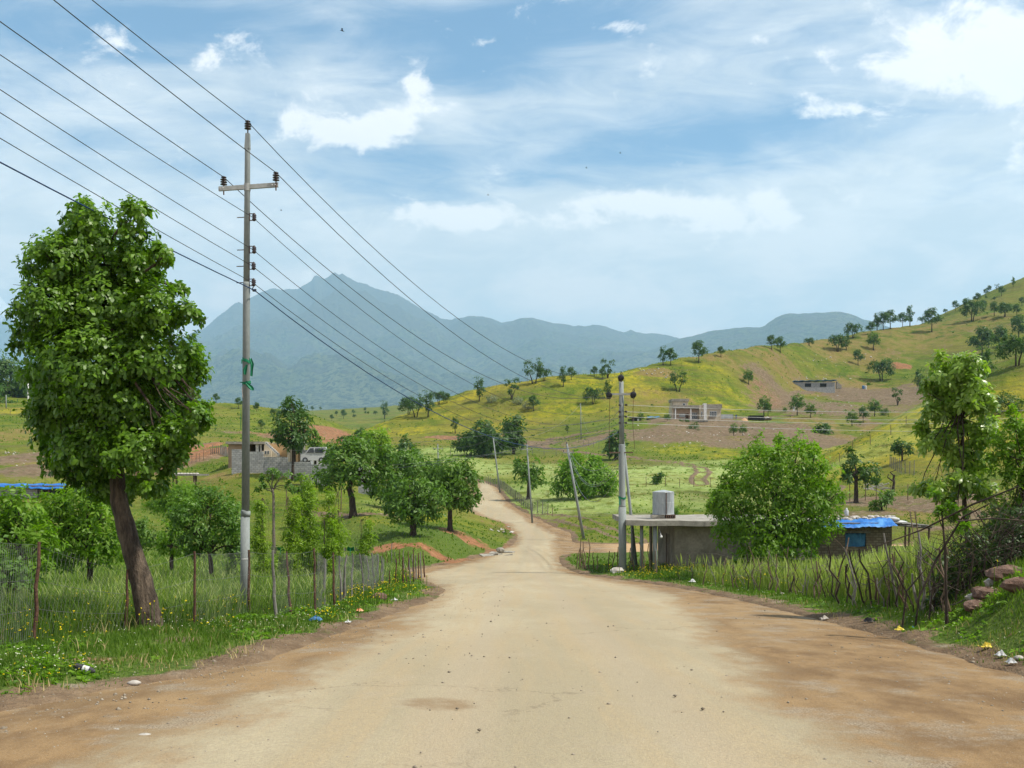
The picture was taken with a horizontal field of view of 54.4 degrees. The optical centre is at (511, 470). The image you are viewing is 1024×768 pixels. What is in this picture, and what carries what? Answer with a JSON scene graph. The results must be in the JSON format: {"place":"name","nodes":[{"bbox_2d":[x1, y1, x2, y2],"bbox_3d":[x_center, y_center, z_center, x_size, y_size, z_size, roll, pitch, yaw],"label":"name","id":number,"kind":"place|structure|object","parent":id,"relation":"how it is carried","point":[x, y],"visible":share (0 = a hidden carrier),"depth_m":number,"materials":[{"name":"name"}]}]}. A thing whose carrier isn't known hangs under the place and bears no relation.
{"place":"outdoors","nodes":[
{"label":"outdoors","id":0,"kind":"place"},
{"bbox_2d":[0,296,91,368],"bbox_3d":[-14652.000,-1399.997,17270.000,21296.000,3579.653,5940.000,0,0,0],"label":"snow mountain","id":1,"kind":"structure","parent":0,"point":[4,336],"depth_m":16202.13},
{"bbox_2d":[3,272,678,410],"bbox_3d":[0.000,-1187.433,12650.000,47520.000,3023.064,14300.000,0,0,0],"label":"mountains","id":2,"kind":"structure","parent":0,"point":[289,356],"depth_m":10371.85,"materials":[{"name":"stone"}]},
{"bbox_2d":[0,481,1023,767],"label":"road","id":3,"kind":"structure","parent":0,"point":[658,641],"depth_m":9.91,"materials":[{"name":"soil"}]},
{"bbox_2d":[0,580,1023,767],"bbox_3d":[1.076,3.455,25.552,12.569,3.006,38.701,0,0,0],"label":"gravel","id":4,"kind":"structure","parent":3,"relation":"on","point":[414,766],"depth_m":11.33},
{"bbox_2d":[0,277,1023,710],"bbox_3d":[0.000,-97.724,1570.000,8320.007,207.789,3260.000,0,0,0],"label":"ground","id":5,"kind":"structure","parent":0,"point":[908,351],"depth_m":184.14,"materials":[{"name":"plant"}]},
{"bbox_2d":[0,349,29,397],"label":"dense tree","id":6,"kind":"object","parent":5,"relation":"on","point":[6,370],"visible":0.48,"depth_m":281.94,"materials":[{"name":"green plant"}]},
{"bbox_2d":[0,534,46,597],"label":"bush","id":7,"kind":"object","parent":5,"relation":"on","point":[16,575],"visible":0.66,"depth_m":18.93,"materials":[{"name":"green plant"}]},
{"bbox_2d":[0,484,70,588],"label":"tree","id":8,"kind":"object","parent":5,"relation":"on","point":[19,513],"visible":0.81,"depth_m":23.80,"materials":[{"name":"green plant"}]},
{"bbox_2d":[0,483,81,498],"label":"block hut","id":9,"kind":"object","parent":5,"relation":"on","point":[34,488],"visible":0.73,"depth_m":100.00,"materials":[{"name":"blue stone"}]},
{"bbox_2d":[27,482,123,586],"bbox_3d":[-12.075,2.030,28.121,3.286,3.673,2.293,0,0,17],"label":"tree","id":10,"kind":"object","parent":5,"relation":"on","point":[75,528],"visible":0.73,"depth_m":27.60,"materials":[{"name":"green plant"}]},
{"bbox_2d":[0,193,216,626],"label":"oak tree","id":11,"kind":"object","parent":5,"relation":"on","point":[82,311],"visible":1,"depth_m":15.61,"materials":[{"name":"green plant"}]},
{"bbox_2d":[114,512,159,552],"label":"tree","id":12,"kind":"object","parent":5,"relation":"on","point":[146,537],"visible":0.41,"depth_m":44.88,"materials":[{"name":"green plant"}]},
{"bbox_2d":[153,510,188,569],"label":"tree","id":13,"kind":"object","parent":5,"relation":"on","point":[162,541],"visible":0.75,"depth_m":39.91,"materials":[{"name":"green plant"}]},
{"bbox_2d":[141,475,207,538],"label":"tree","id":14,"kind":"object","parent":5,"relation":"on","point":[161,506],"visible":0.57,"depth_m":69.17,"materials":[{"name":"green plant"}]},
{"bbox_2d":[0,545,408,633],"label":"meadow grass","id":15,"kind":"structure","parent":5,"relation":"on","point":[161,599],"depth_m":21.71,"materials":[{"name":"plant"}]},
{"bbox_2d":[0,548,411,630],"bbox_3d":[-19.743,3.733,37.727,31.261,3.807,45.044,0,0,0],"label":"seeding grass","id":16,"kind":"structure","parent":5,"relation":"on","point":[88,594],"depth_m":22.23,"materials":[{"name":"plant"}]},
{"bbox_2d":[161,478,252,576],"bbox_3d":[-10.382,2.349,34.153,3.076,4.197,2.415,0,0,0],"label":"tree","id":17,"kind":"object","parent":5,"relation":"on","point":[182,518],"visible":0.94,"depth_m":33.82,"materials":[{"name":"green plant"}]},
{"bbox_2d":[0,542,424,645],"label":"wire fence","id":18,"kind":"object","parent":5,"relation":"on","point":[194,612],"visible":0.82,"depth_m":19.59,"materials":[{"name":"metal"}]},
{"bbox_2d":[220,500,241,576],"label":"sapling","id":19,"kind":"object","parent":5,"relation":"on","point":[230,566],"visible":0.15,"depth_m":37.91,"materials":[{"name":"green plant"}]},
{"bbox_2d":[218,120,278,603],"bbox_3d":[-5.535,-2.022,20.994,1.254,10.746,0.212,0,0,0],"label":"power pole","id":20,"kind":"object","parent":5,"relation":"on","point":[247,187],"visible":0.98,"depth_m":20.94,"materials":[{"name":"concrete"}]},
{"bbox_2d":[0,21,606,398],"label":"overhead wire","id":21,"kind":"object","parent":20,"relation":"attached to","point":[243,195],"visible":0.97,"depth_m":20.75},
{"bbox_2d":[0,89,611,424],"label":"overhead wire","id":22,"kind":"object","parent":20,"relation":"attached to","point":[237,240],"visible":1,"depth_m":19.37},
{"bbox_2d":[0,112,616,431],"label":"overhead wire","id":23,"kind":"object","parent":20,"relation":"attached to","point":[244,261],"visible":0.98,"depth_m":19.77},
{"bbox_2d":[0,162,617,448],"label":"overhead wire","id":24,"kind":"object","parent":20,"relation":"attached to","point":[269,302],"visible":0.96,"depth_m":21.46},
{"bbox_2d":[0,54,618,414],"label":"overhead wire","id":25,"kind":"object","parent":20,"relation":"attached to","point":[238,208],"visible":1,"depth_m":19.35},
{"bbox_2d":[0,138,618,439],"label":"overhead wire","id":26,"kind":"object","parent":20,"relation":"attached to","point":[257,286],"visible":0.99,"depth_m":20.58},
{"bbox_2d":[54,0,631,397],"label":"overhead wire","id":27,"kind":"object","parent":20,"relation":"attached to","point":[281,178],"visible":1,"depth_m":20.22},
{"bbox_2d":[92,0,620,378],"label":"overhead wire","id":28,"kind":"object","parent":20,"relation":"attached to","point":[299,175],"visible":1,"depth_m":22.19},
{"bbox_2d":[250,498,281,577],"bbox_3d":[-9.084,2.744,35.920,1.384,3.570,1.150,0,0,42],"label":"sapling","id":29,"kind":"object","parent":5,"relation":"on","point":[257,541],"visible":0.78,"depth_m":35.90,"materials":[{"name":"green plant"}]},
{"bbox_2d":[226,442,306,467],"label":"ochre house","id":30,"kind":"structure","parent":5,"relation":"on","point":[268,449],"depth_m":113.00,"materials":[{"name":"paint"}]},
{"bbox_2d":[253,467,295,553],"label":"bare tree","id":31,"kind":"object","parent":5,"relation":"on","point":[278,475],"visible":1,"depth_m":66.17,"materials":[{"name":"green plant"}]},
{"bbox_2d":[268,395,316,480],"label":"tree","id":32,"kind":"object","parent":5,"relation":"on","point":[296,435],"visible":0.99,"depth_m":102.28,"materials":[{"name":"green plant"}]},
{"bbox_2d":[274,495,313,577],"bbox_3d":[-8.097,2.733,36.907,1.498,3.737,1.410,0,0,43],"label":"sapling","id":33,"kind":"object","parent":5,"relation":"on","point":[289,538],"visible":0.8,"depth_m":36.86,"materials":[{"name":"green plant"}]},
{"bbox_2d":[232,449,370,494],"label":"block wall","id":34,"kind":"structure","parent":5,"relation":"on","point":[260,462],"depth_m":104.89,"materials":[{"name":"concrete"}]},
{"bbox_2d":[294,472,328,576],"bbox_3d":[-7.680,2.416,37.975,1.885,4.775,1.895,0,0,0],"label":"sapling","id":35,"kind":"object","parent":5,"relation":"on","point":[310,533],"visible":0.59,"depth_m":37.83,"materials":[{"name":"green plant"}]},
{"bbox_2d":[301,447,328,461],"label":"van","id":36,"kind":"object","parent":5,"relation":"on","point":[312,454],"visible":0.69,"depth_m":111.03,"materials":[{"name":"white metal"}]},
{"bbox_2d":[307,427,325,463],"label":"tree","id":37,"kind":"object","parent":5,"relation":"on","point":[315,433],"visible":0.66,"depth_m":112.60,"materials":[{"name":"green plant"}]},
{"bbox_2d":[316,518,339,573],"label":"sapling","id":38,"kind":"object","parent":5,"relation":"on","point":[326,554],"visible":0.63,"depth_m":35.91,"materials":[{"name":"green plant"}]},
{"bbox_2d":[309,485,351,574],"bbox_3d":[-6.722,2.558,37.000,1.590,4.087,1.389,0,0,0],"label":"sapling","id":39,"kind":"object","parent":5,"relation":"on","point":[330,496],"visible":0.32,"depth_m":36.93,"materials":[{"name":"green plant"}]},
{"bbox_2d":[312,433,398,518],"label":"orchard tree","id":40,"kind":"object","parent":5,"relation":"on","point":[348,473],"visible":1,"depth_m":78.51,"materials":[{"name":"green plant"}]},
{"bbox_2d":[351,519,379,572],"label":"sapling","id":41,"kind":"object","parent":5,"relation":"on","point":[364,545],"visible":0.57,"depth_m":41.88,"materials":[{"name":"green plant"}]},
{"bbox_2d":[355,424,394,477],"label":"tree","id":42,"kind":"object","parent":5,"relation":"on","point":[380,438],"visible":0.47,"depth_m":135.62,"materials":[{"name":"green plant"}]},
{"bbox_2d":[371,442,439,507],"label":"orchard tree","id":43,"kind":"object","parent":5,"relation":"on","point":[405,459],"visible":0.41,"depth_m":88.21,"materials":[{"name":"green plant"}]},
{"bbox_2d":[392,433,423,468],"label":"tree","id":44,"kind":"object","parent":5,"relation":"on","point":[401,444],"visible":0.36,"depth_m":150.90,"materials":[{"name":"green plant"}]},
{"bbox_2d":[397,397,420,414],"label":"hill oak","id":45,"kind":"object","parent":5,"relation":"on","point":[402,404],"visible":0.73,"depth_m":325.71,"materials":[{"name":"green plant"}]},
{"bbox_2d":[380,473,454,535],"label":"orchard tree","id":46,"kind":"object","parent":5,"relation":"on","point":[404,508],"visible":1,"depth_m":67.27,"materials":[{"name":"green plant"}]},
{"bbox_2d":[422,389,434,416],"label":"hill oak","id":47,"kind":"object","parent":5,"relation":"on","point":[429,397],"visible":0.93,"depth_m":317.91,"materials":[{"name":"green plant"}]},
{"bbox_2d":[5,356,871,532],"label":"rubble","id":48,"kind":"object","parent":5,"relation":"on","point":[628,429],"visible":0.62,"depth_m":257.52,"materials":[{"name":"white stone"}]},
{"bbox_2d":[417,449,483,531],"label":"orchard tree","id":49,"kind":"object","parent":5,"relation":"on","point":[450,477],"visible":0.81,"depth_m":74.79,"materials":[{"name":"green plant"}]},
{"bbox_2d":[451,418,510,457],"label":"field bush","id":50,"kind":"object","parent":5,"relation":"on","point":[482,448],"visible":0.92,"depth_m":224.80,"materials":[{"name":"green plant"}]},
{"bbox_2d":[4,540,997,690],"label":"yellow flowers","id":51,"kind":"object","parent":5,"relation":"on","point":[369,594],"visible":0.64,"depth_m":20.74,"materials":[{"name":"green plant"}]},
{"bbox_2d":[0,548,1023,696],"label":"grass","id":52,"kind":"structure","parent":5,"relation":"on","point":[118,638],"depth_m":15.51,"materials":[{"name":"plant"}]},
{"bbox_2d":[0,567,1023,693],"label":"weeds","id":53,"kind":"object","parent":5,"relation":"on","point":[52,671],"visible":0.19,"depth_m":15.33,"materials":[{"name":"green plant"}]},
{"bbox_2d":[0,565,1023,697],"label":"dry stems","id":54,"kind":"object","parent":5,"relation":"on","point":[140,659],"visible":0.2,"depth_m":14.37,"materials":[{"name":"plant"}]},
{"bbox_2d":[498,412,527,453],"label":"tree","id":55,"kind":"object","parent":5,"relation":"on","point":[513,429],"visible":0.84,"depth_m":231.59,"materials":[{"name":"green plant"}]},
{"bbox_2d":[478,475,547,513],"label":"field fence","id":56,"kind":"object","parent":5,"relation":"on","point":[519,499],"visible":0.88,"depth_m":132.88,"materials":[{"name":"wood"}]},
{"bbox_2d":[522,443,532,522],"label":"utility pole","id":57,"kind":"object","parent":5,"relation":"on","point":[527,449],"visible":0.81,"depth_m":103.92,"materials":[{"name":"concrete"}]},
{"bbox_2d":[511,453,548,499],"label":"tree","id":58,"kind":"object","parent":5,"relation":"on","point":[522,471],"visible":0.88,"depth_m":132.28,"materials":[{"name":"green plant"}]},
{"bbox_2d":[522,357,543,383],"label":"hill oak","id":59,"kind":"object","parent":5,"relation":"on","point":[538,369],"visible":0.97,"depth_m":324.03,"materials":[{"name":"green plant"}]},
{"bbox_2d":[563,442,584,539],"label":"utility pole","id":60,"kind":"object","parent":5,"relation":"on","point":[578,509],"visible":0.98,"depth_m":83.91,"materials":[{"name":"concrete"}]},
{"bbox_2d":[547,448,618,500],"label":"field tree","id":61,"kind":"object","parent":5,"relation":"on","point":[592,477],"visible":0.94,"depth_m":126.95,"materials":[{"name":"green plant"}]},
{"bbox_2d":[582,387,604,403],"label":"hill oak","id":62,"kind":"object","parent":5,"relation":"on","point":[590,392],"visible":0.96,"depth_m":308.15,"materials":[{"name":"green plant"}]},
{"bbox_2d":[214,318,1008,462],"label":"scrub","id":63,"kind":"object","parent":5,"relation":"on","point":[610,410],"visible":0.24,"depth_m":282.68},
{"bbox_2d":[601,428,629,460],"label":"field bush","id":64,"kind":"object","parent":5,"relation":"on","point":[612,444],"visible":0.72,"depth_m":209.78,"materials":[{"name":"green plant"}]},
{"bbox_2d":[576,539,659,572],"bbox_3d":[5.518,4.677,53.393,2.443,2.052,7.250,0,0,-13],"label":"stick fence","id":65,"kind":"object","parent":5,"relation":"on","point":[583,563],"visible":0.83,"depth_m":55.56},
{"bbox_2d":[606,371,635,570],"bbox_3d":[5.687,0.178,51.958,1.585,10.769,0.494,0,0,0],"label":"power pole","id":66,"kind":"object","parent":5,"relation":"on","point":[622,531],"visible":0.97,"depth_m":51.84,"materials":[{"name":"concrete"}]},
{"bbox_2d":[624,441,637,565],"bbox_3d":[6.880,1.928,58.000,0.940,7.570,0.210,0,0,0],"label":"utility pole","id":67,"kind":"object","parent":5,"relation":"on","point":[630,508],"visible":0.48,"depth_m":57.93,"materials":[{"name":"concrete"}]},
{"bbox_2d":[669,368,687,391],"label":"hill oak","id":68,"kind":"object","parent":5,"relation":"on","point":[676,379],"visible":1,"depth_m":318.44,"materials":[{"name":"green plant"}]},
{"bbox_2d":[669,399,721,421],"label":"hill house","id":69,"kind":"structure","parent":5,"relation":"on","point":[713,413],"depth_m":285.50,"materials":[{"name":"beige paint"}]},
{"bbox_2d":[691,340,707,362],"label":"hill oak","id":70,"kind":"object","parent":5,"relation":"on","point":[696,345],"visible":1,"depth_m":341.34,"materials":[{"name":"green plant"}]},
{"bbox_2d":[612,514,811,571],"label":"concrete shed","id":71,"kind":"structure","parent":5,"relation":"on","point":[683,535],"depth_m":52.02,"materials":[{"name":"paint"}]},
{"bbox_2d":[664,515,675,517],"bbox_3d":[8.526,2.443,53.748,0.525,0.205,0.540,0,0,0],"label":"block","id":72,"kind":"object","parent":71,"relation":"on","point":[669,516],"depth_m":53.49,"materials":[{"name":"concrete"}]},
{"bbox_2d":[652,490,673,514],"bbox_3d":[8.208,1.687,53.994,1.200,1.322,1.212,0,0,0],"label":"water tank","id":73,"kind":"object","parent":72,"relation":"on","point":[663,502],"visible":1,"depth_m":53.51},
{"bbox_2d":[703,427,849,564],"bbox_3d":[11.458,1.568,42.882,6.297,7.009,4.203,0,0,0],"label":"bush","id":74,"kind":"object","parent":5,"relation":"on","point":[792,528],"visible":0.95,"depth_m":42.48,"materials":[{"name":"green plant"}]},
{"bbox_2d":[788,394,805,415],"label":"tree","id":75,"kind":"object","parent":5,"relation":"on","point":[799,404],"visible":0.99,"depth_m":291.59,"materials":[{"name":"green plant"}]},
{"bbox_2d":[792,380,836,392],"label":"block building","id":76,"kind":"structure","parent":5,"relation":"on","point":[824,386],"depth_m":377.07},
{"bbox_2d":[677,532,959,613],"bbox_3d":[7.994,3.031,30.565,1.866,3.795,26.802,0,0,0],"label":"stick fence","id":77,"kind":"object","parent":5,"relation":"on","point":[900,586],"visible":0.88,"depth_m":21.99,"materials":[{"name":"brown plant"}]},
{"bbox_2d":[811,422,833,434],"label":"field bush","id":78,"kind":"object","parent":5,"relation":"on","point":[825,429],"visible":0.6,"depth_m":264.39,"materials":[{"name":"green plant"}]},
{"bbox_2d":[675,520,997,607],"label":"grass stalks","id":79,"kind":"object","parent":5,"relation":"on","point":[840,558],"depth_m":29.57,"materials":[{"name":"plant"}]},
{"bbox_2d":[827,333,846,351],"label":"hill oak","id":80,"kind":"object","parent":5,"relation":"on","point":[834,339],"visible":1,"depth_m":435.75,"materials":[{"name":"green plant"}]},
{"bbox_2d":[690,531,987,608],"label":"tall grass","id":81,"kind":"structure","parent":5,"relation":"on","point":[783,572],"depth_m":27.16,"materials":[{"name":"plant"}]},
{"bbox_2d":[811,522,895,561],"bbox_3d":[18.167,4.113,56.100,5.189,2.641,4.700,0,0,0],"label":"stone hut","id":82,"kind":"object","parent":5,"relation":"on","point":[862,539],"visible":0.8,"depth_m":54.00,"materials":[{"name":"stone"}]},
{"bbox_2d":[823,517,897,527],"bbox_3d":[18.486,2.794,53.827,4.306,0.563,1.314,0,0,0],"label":"tarpaulin","id":83,"kind":"object","parent":82,"relation":"on","point":[883,522],"visible":0.62,"depth_m":53.74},
{"bbox_2d":[843,323,863,337],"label":"hill oak","id":84,"kind":"object","parent":5,"relation":"on","point":[854,328],"visible":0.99,"depth_m":459.68,"materials":[{"name":"green plant"}]},
{"bbox_2d":[839,446,882,502],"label":"tree","id":85,"kind":"object","parent":5,"relation":"on","point":[864,470],"visible":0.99,"depth_m":111.62,"materials":[{"name":"green plant"}]},
{"bbox_2d":[864,357,896,380],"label":"hill oak","id":86,"kind":"object","parent":5,"relation":"on","point":[878,366],"visible":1,"depth_m":407.31,"materials":[{"name":"green plant"}]},
{"bbox_2d":[868,489,895,510],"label":"bush","id":87,"kind":"object","parent":5,"relation":"on","point":[886,498],"visible":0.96,"depth_m":100.86,"materials":[{"name":"green plant"}]},
{"bbox_2d":[889,438,914,460],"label":"tree","id":88,"kind":"object","parent":5,"relation":"on","point":[895,447],"visible":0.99,"depth_m":149.95,"materials":[{"name":"green plant"}]},
{"bbox_2d":[891,457,914,474],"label":"field fence","id":89,"kind":"object","parent":5,"relation":"on","point":[900,465],"visible":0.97,"depth_m":140.04,"materials":[{"name":"wood"}]},
{"bbox_2d":[895,522,933,547],"bbox_3d":[21.658,4.108,55.473,2.327,2.625,3.758,0,0,0],"label":"lean to","id":90,"kind":"object","parent":5,"relation":"on","point":[906,525],"visible":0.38,"depth_m":53.85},
{"bbox_2d":[922,307,943,331],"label":"hill oak","id":91,"kind":"object","parent":5,"relation":"on","point":[929,313],"visible":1,"depth_m":465.07,"materials":[{"name":"green plant"}]},
{"bbox_2d":[865,477,1023,627],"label":"brush fence","id":92,"kind":"object","parent":5,"relation":"on","point":[948,539],"visible":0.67,"depth_m":17.59,"materials":[{"name":"brown plant"}]},
{"bbox_2d":[924,487,972,624],"bbox_3d":[7.249,1.560,16.507,0.785,2.574,0.497,0,0,0],"label":"sapling","id":93,"kind":"object","parent":5,"relation":"on","point":[940,510],"visible":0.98,"depth_m":16.48,"materials":[{"name":"green plant"}]},
{"bbox_2d":[907,349,1001,568],"bbox_3d":[9.405,-0.052,21.013,1.960,5.155,1.512,0,0,0],"label":"young tree","id":94,"kind":"object","parent":5,"relation":"on","point":[959,382],"visible":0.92,"depth_m":20.84,"materials":[{"name":"green plant"}]},
{"bbox_2d":[920,500,1023,610],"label":"bramble","id":95,"kind":"object","parent":5,"relation":"on","point":[989,525],"visible":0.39,"depth_m":17.95,"materials":[{"name":"green plant"}]},
{"bbox_2d":[958,299,987,321],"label":"hill oak","id":96,"kind":"object","parent":5,"relation":"on","point":[975,305],"visible":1,"depth_m":471.83,"materials":[{"name":"green plant"}]},
{"bbox_2d":[963,599,984,612],"bbox_3d":[7.606,2.209,16.295,0.479,0.224,0.350,0,0,-22],"label":"boulder","id":97,"kind":"object","parent":5,"relation":"on","point":[969,605],"visible":0.56,"depth_m":16.19,"materials":[{"name":"red stone"}]},
{"bbox_2d":[965,325,995,358],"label":"hill oak","id":98,"kind":"object","parent":5,"relation":"on","point":[984,331],"visible":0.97,"depth_m":405.81,"materials":[{"name":"green plant"}]},
{"bbox_2d":[972,587,997,599],"bbox_3d":[7.823,2.038,16.406,0.392,0.268,0.490,0,0,-33],"label":"boulder","id":99,"kind":"object","parent":5,"relation":"on","point":[979,593],"visible":0.55,"depth_m":16.34,"materials":[{"name":"red stone"}]},
{"bbox_2d":[973,345,998,384],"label":"hill oak","id":100,"kind":"object","parent":5,"relation":"on","point":[986,354],"visible":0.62,"depth_m":172.56,"materials":[{"name":"green plant"}]},
{"bbox_2d":[989,325,1008,348],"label":"hill oak","id":101,"kind":"object","parent":5,"relation":"on","point":[1000,331],"visible":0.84,"depth_m":408.89,"materials":[{"name":"green plant"}]},
{"bbox_2d":[976,402,1023,552],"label":"tree","id":102,"kind":"object","parent":5,"relation":"on","point":[1013,424],"visible":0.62,"depth_m":19.98,"materials":[{"name":"green plant"}]},
{"bbox_2d":[985,564,1021,581],"bbox_3d":[8.278,1.726,16.622,0.731,0.335,0.515,0,0,33],"label":"boulder","id":103,"kind":"object","parent":5,"relation":"on","point":[1000,570],"visible":0.57,"depth_m":16.51,"materials":[{"name":"red stone"}]},
{"bbox_2d":[994,332,1023,365],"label":"hill oak","id":104,"kind":"object","parent":5,"relation":"on","point":[1008,344],"visible":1,"depth_m":175.17,"materials":[{"name":"green plant"}]},
{"bbox_2d":[995,390,1023,413],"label":"hill oak","id":105,"kind":"object","parent":5,"relation":"on","point":[1001,400],"visible":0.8,"depth_m":157.59,"materials":[{"name":"green plant"}]},
{"bbox_2d":[999,576,1023,592],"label":"boulder","id":106,"kind":"object","parent":5,"relation":"on","point":[1011,584],"visible":0.87,"depth_m":15.23,"materials":[{"name":"red stone"}]},
{"bbox_2d":[1009,314,1023,336],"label":"hill oak","id":107,"kind":"object","parent":5,"relation":"on","point":[1017,321],"visible":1,"depth_m":418.56,"materials":[{"name":"green plant"}]},
{"bbox_2d":[0,0,1023,344],"label":"sky","id":108,"kind":"structure","parent":0,"point":[862,159],"materials":[{"name":"blue"}]},
{"bbox_2d":[641,312,889,366],"bbox_3d":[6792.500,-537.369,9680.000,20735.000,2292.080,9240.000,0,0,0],"label":"mountain ridge","id":109,"kind":"structure","parent":0,"point":[793,328],"depth_m":8684.75,"materials":[{"name":"stone"}]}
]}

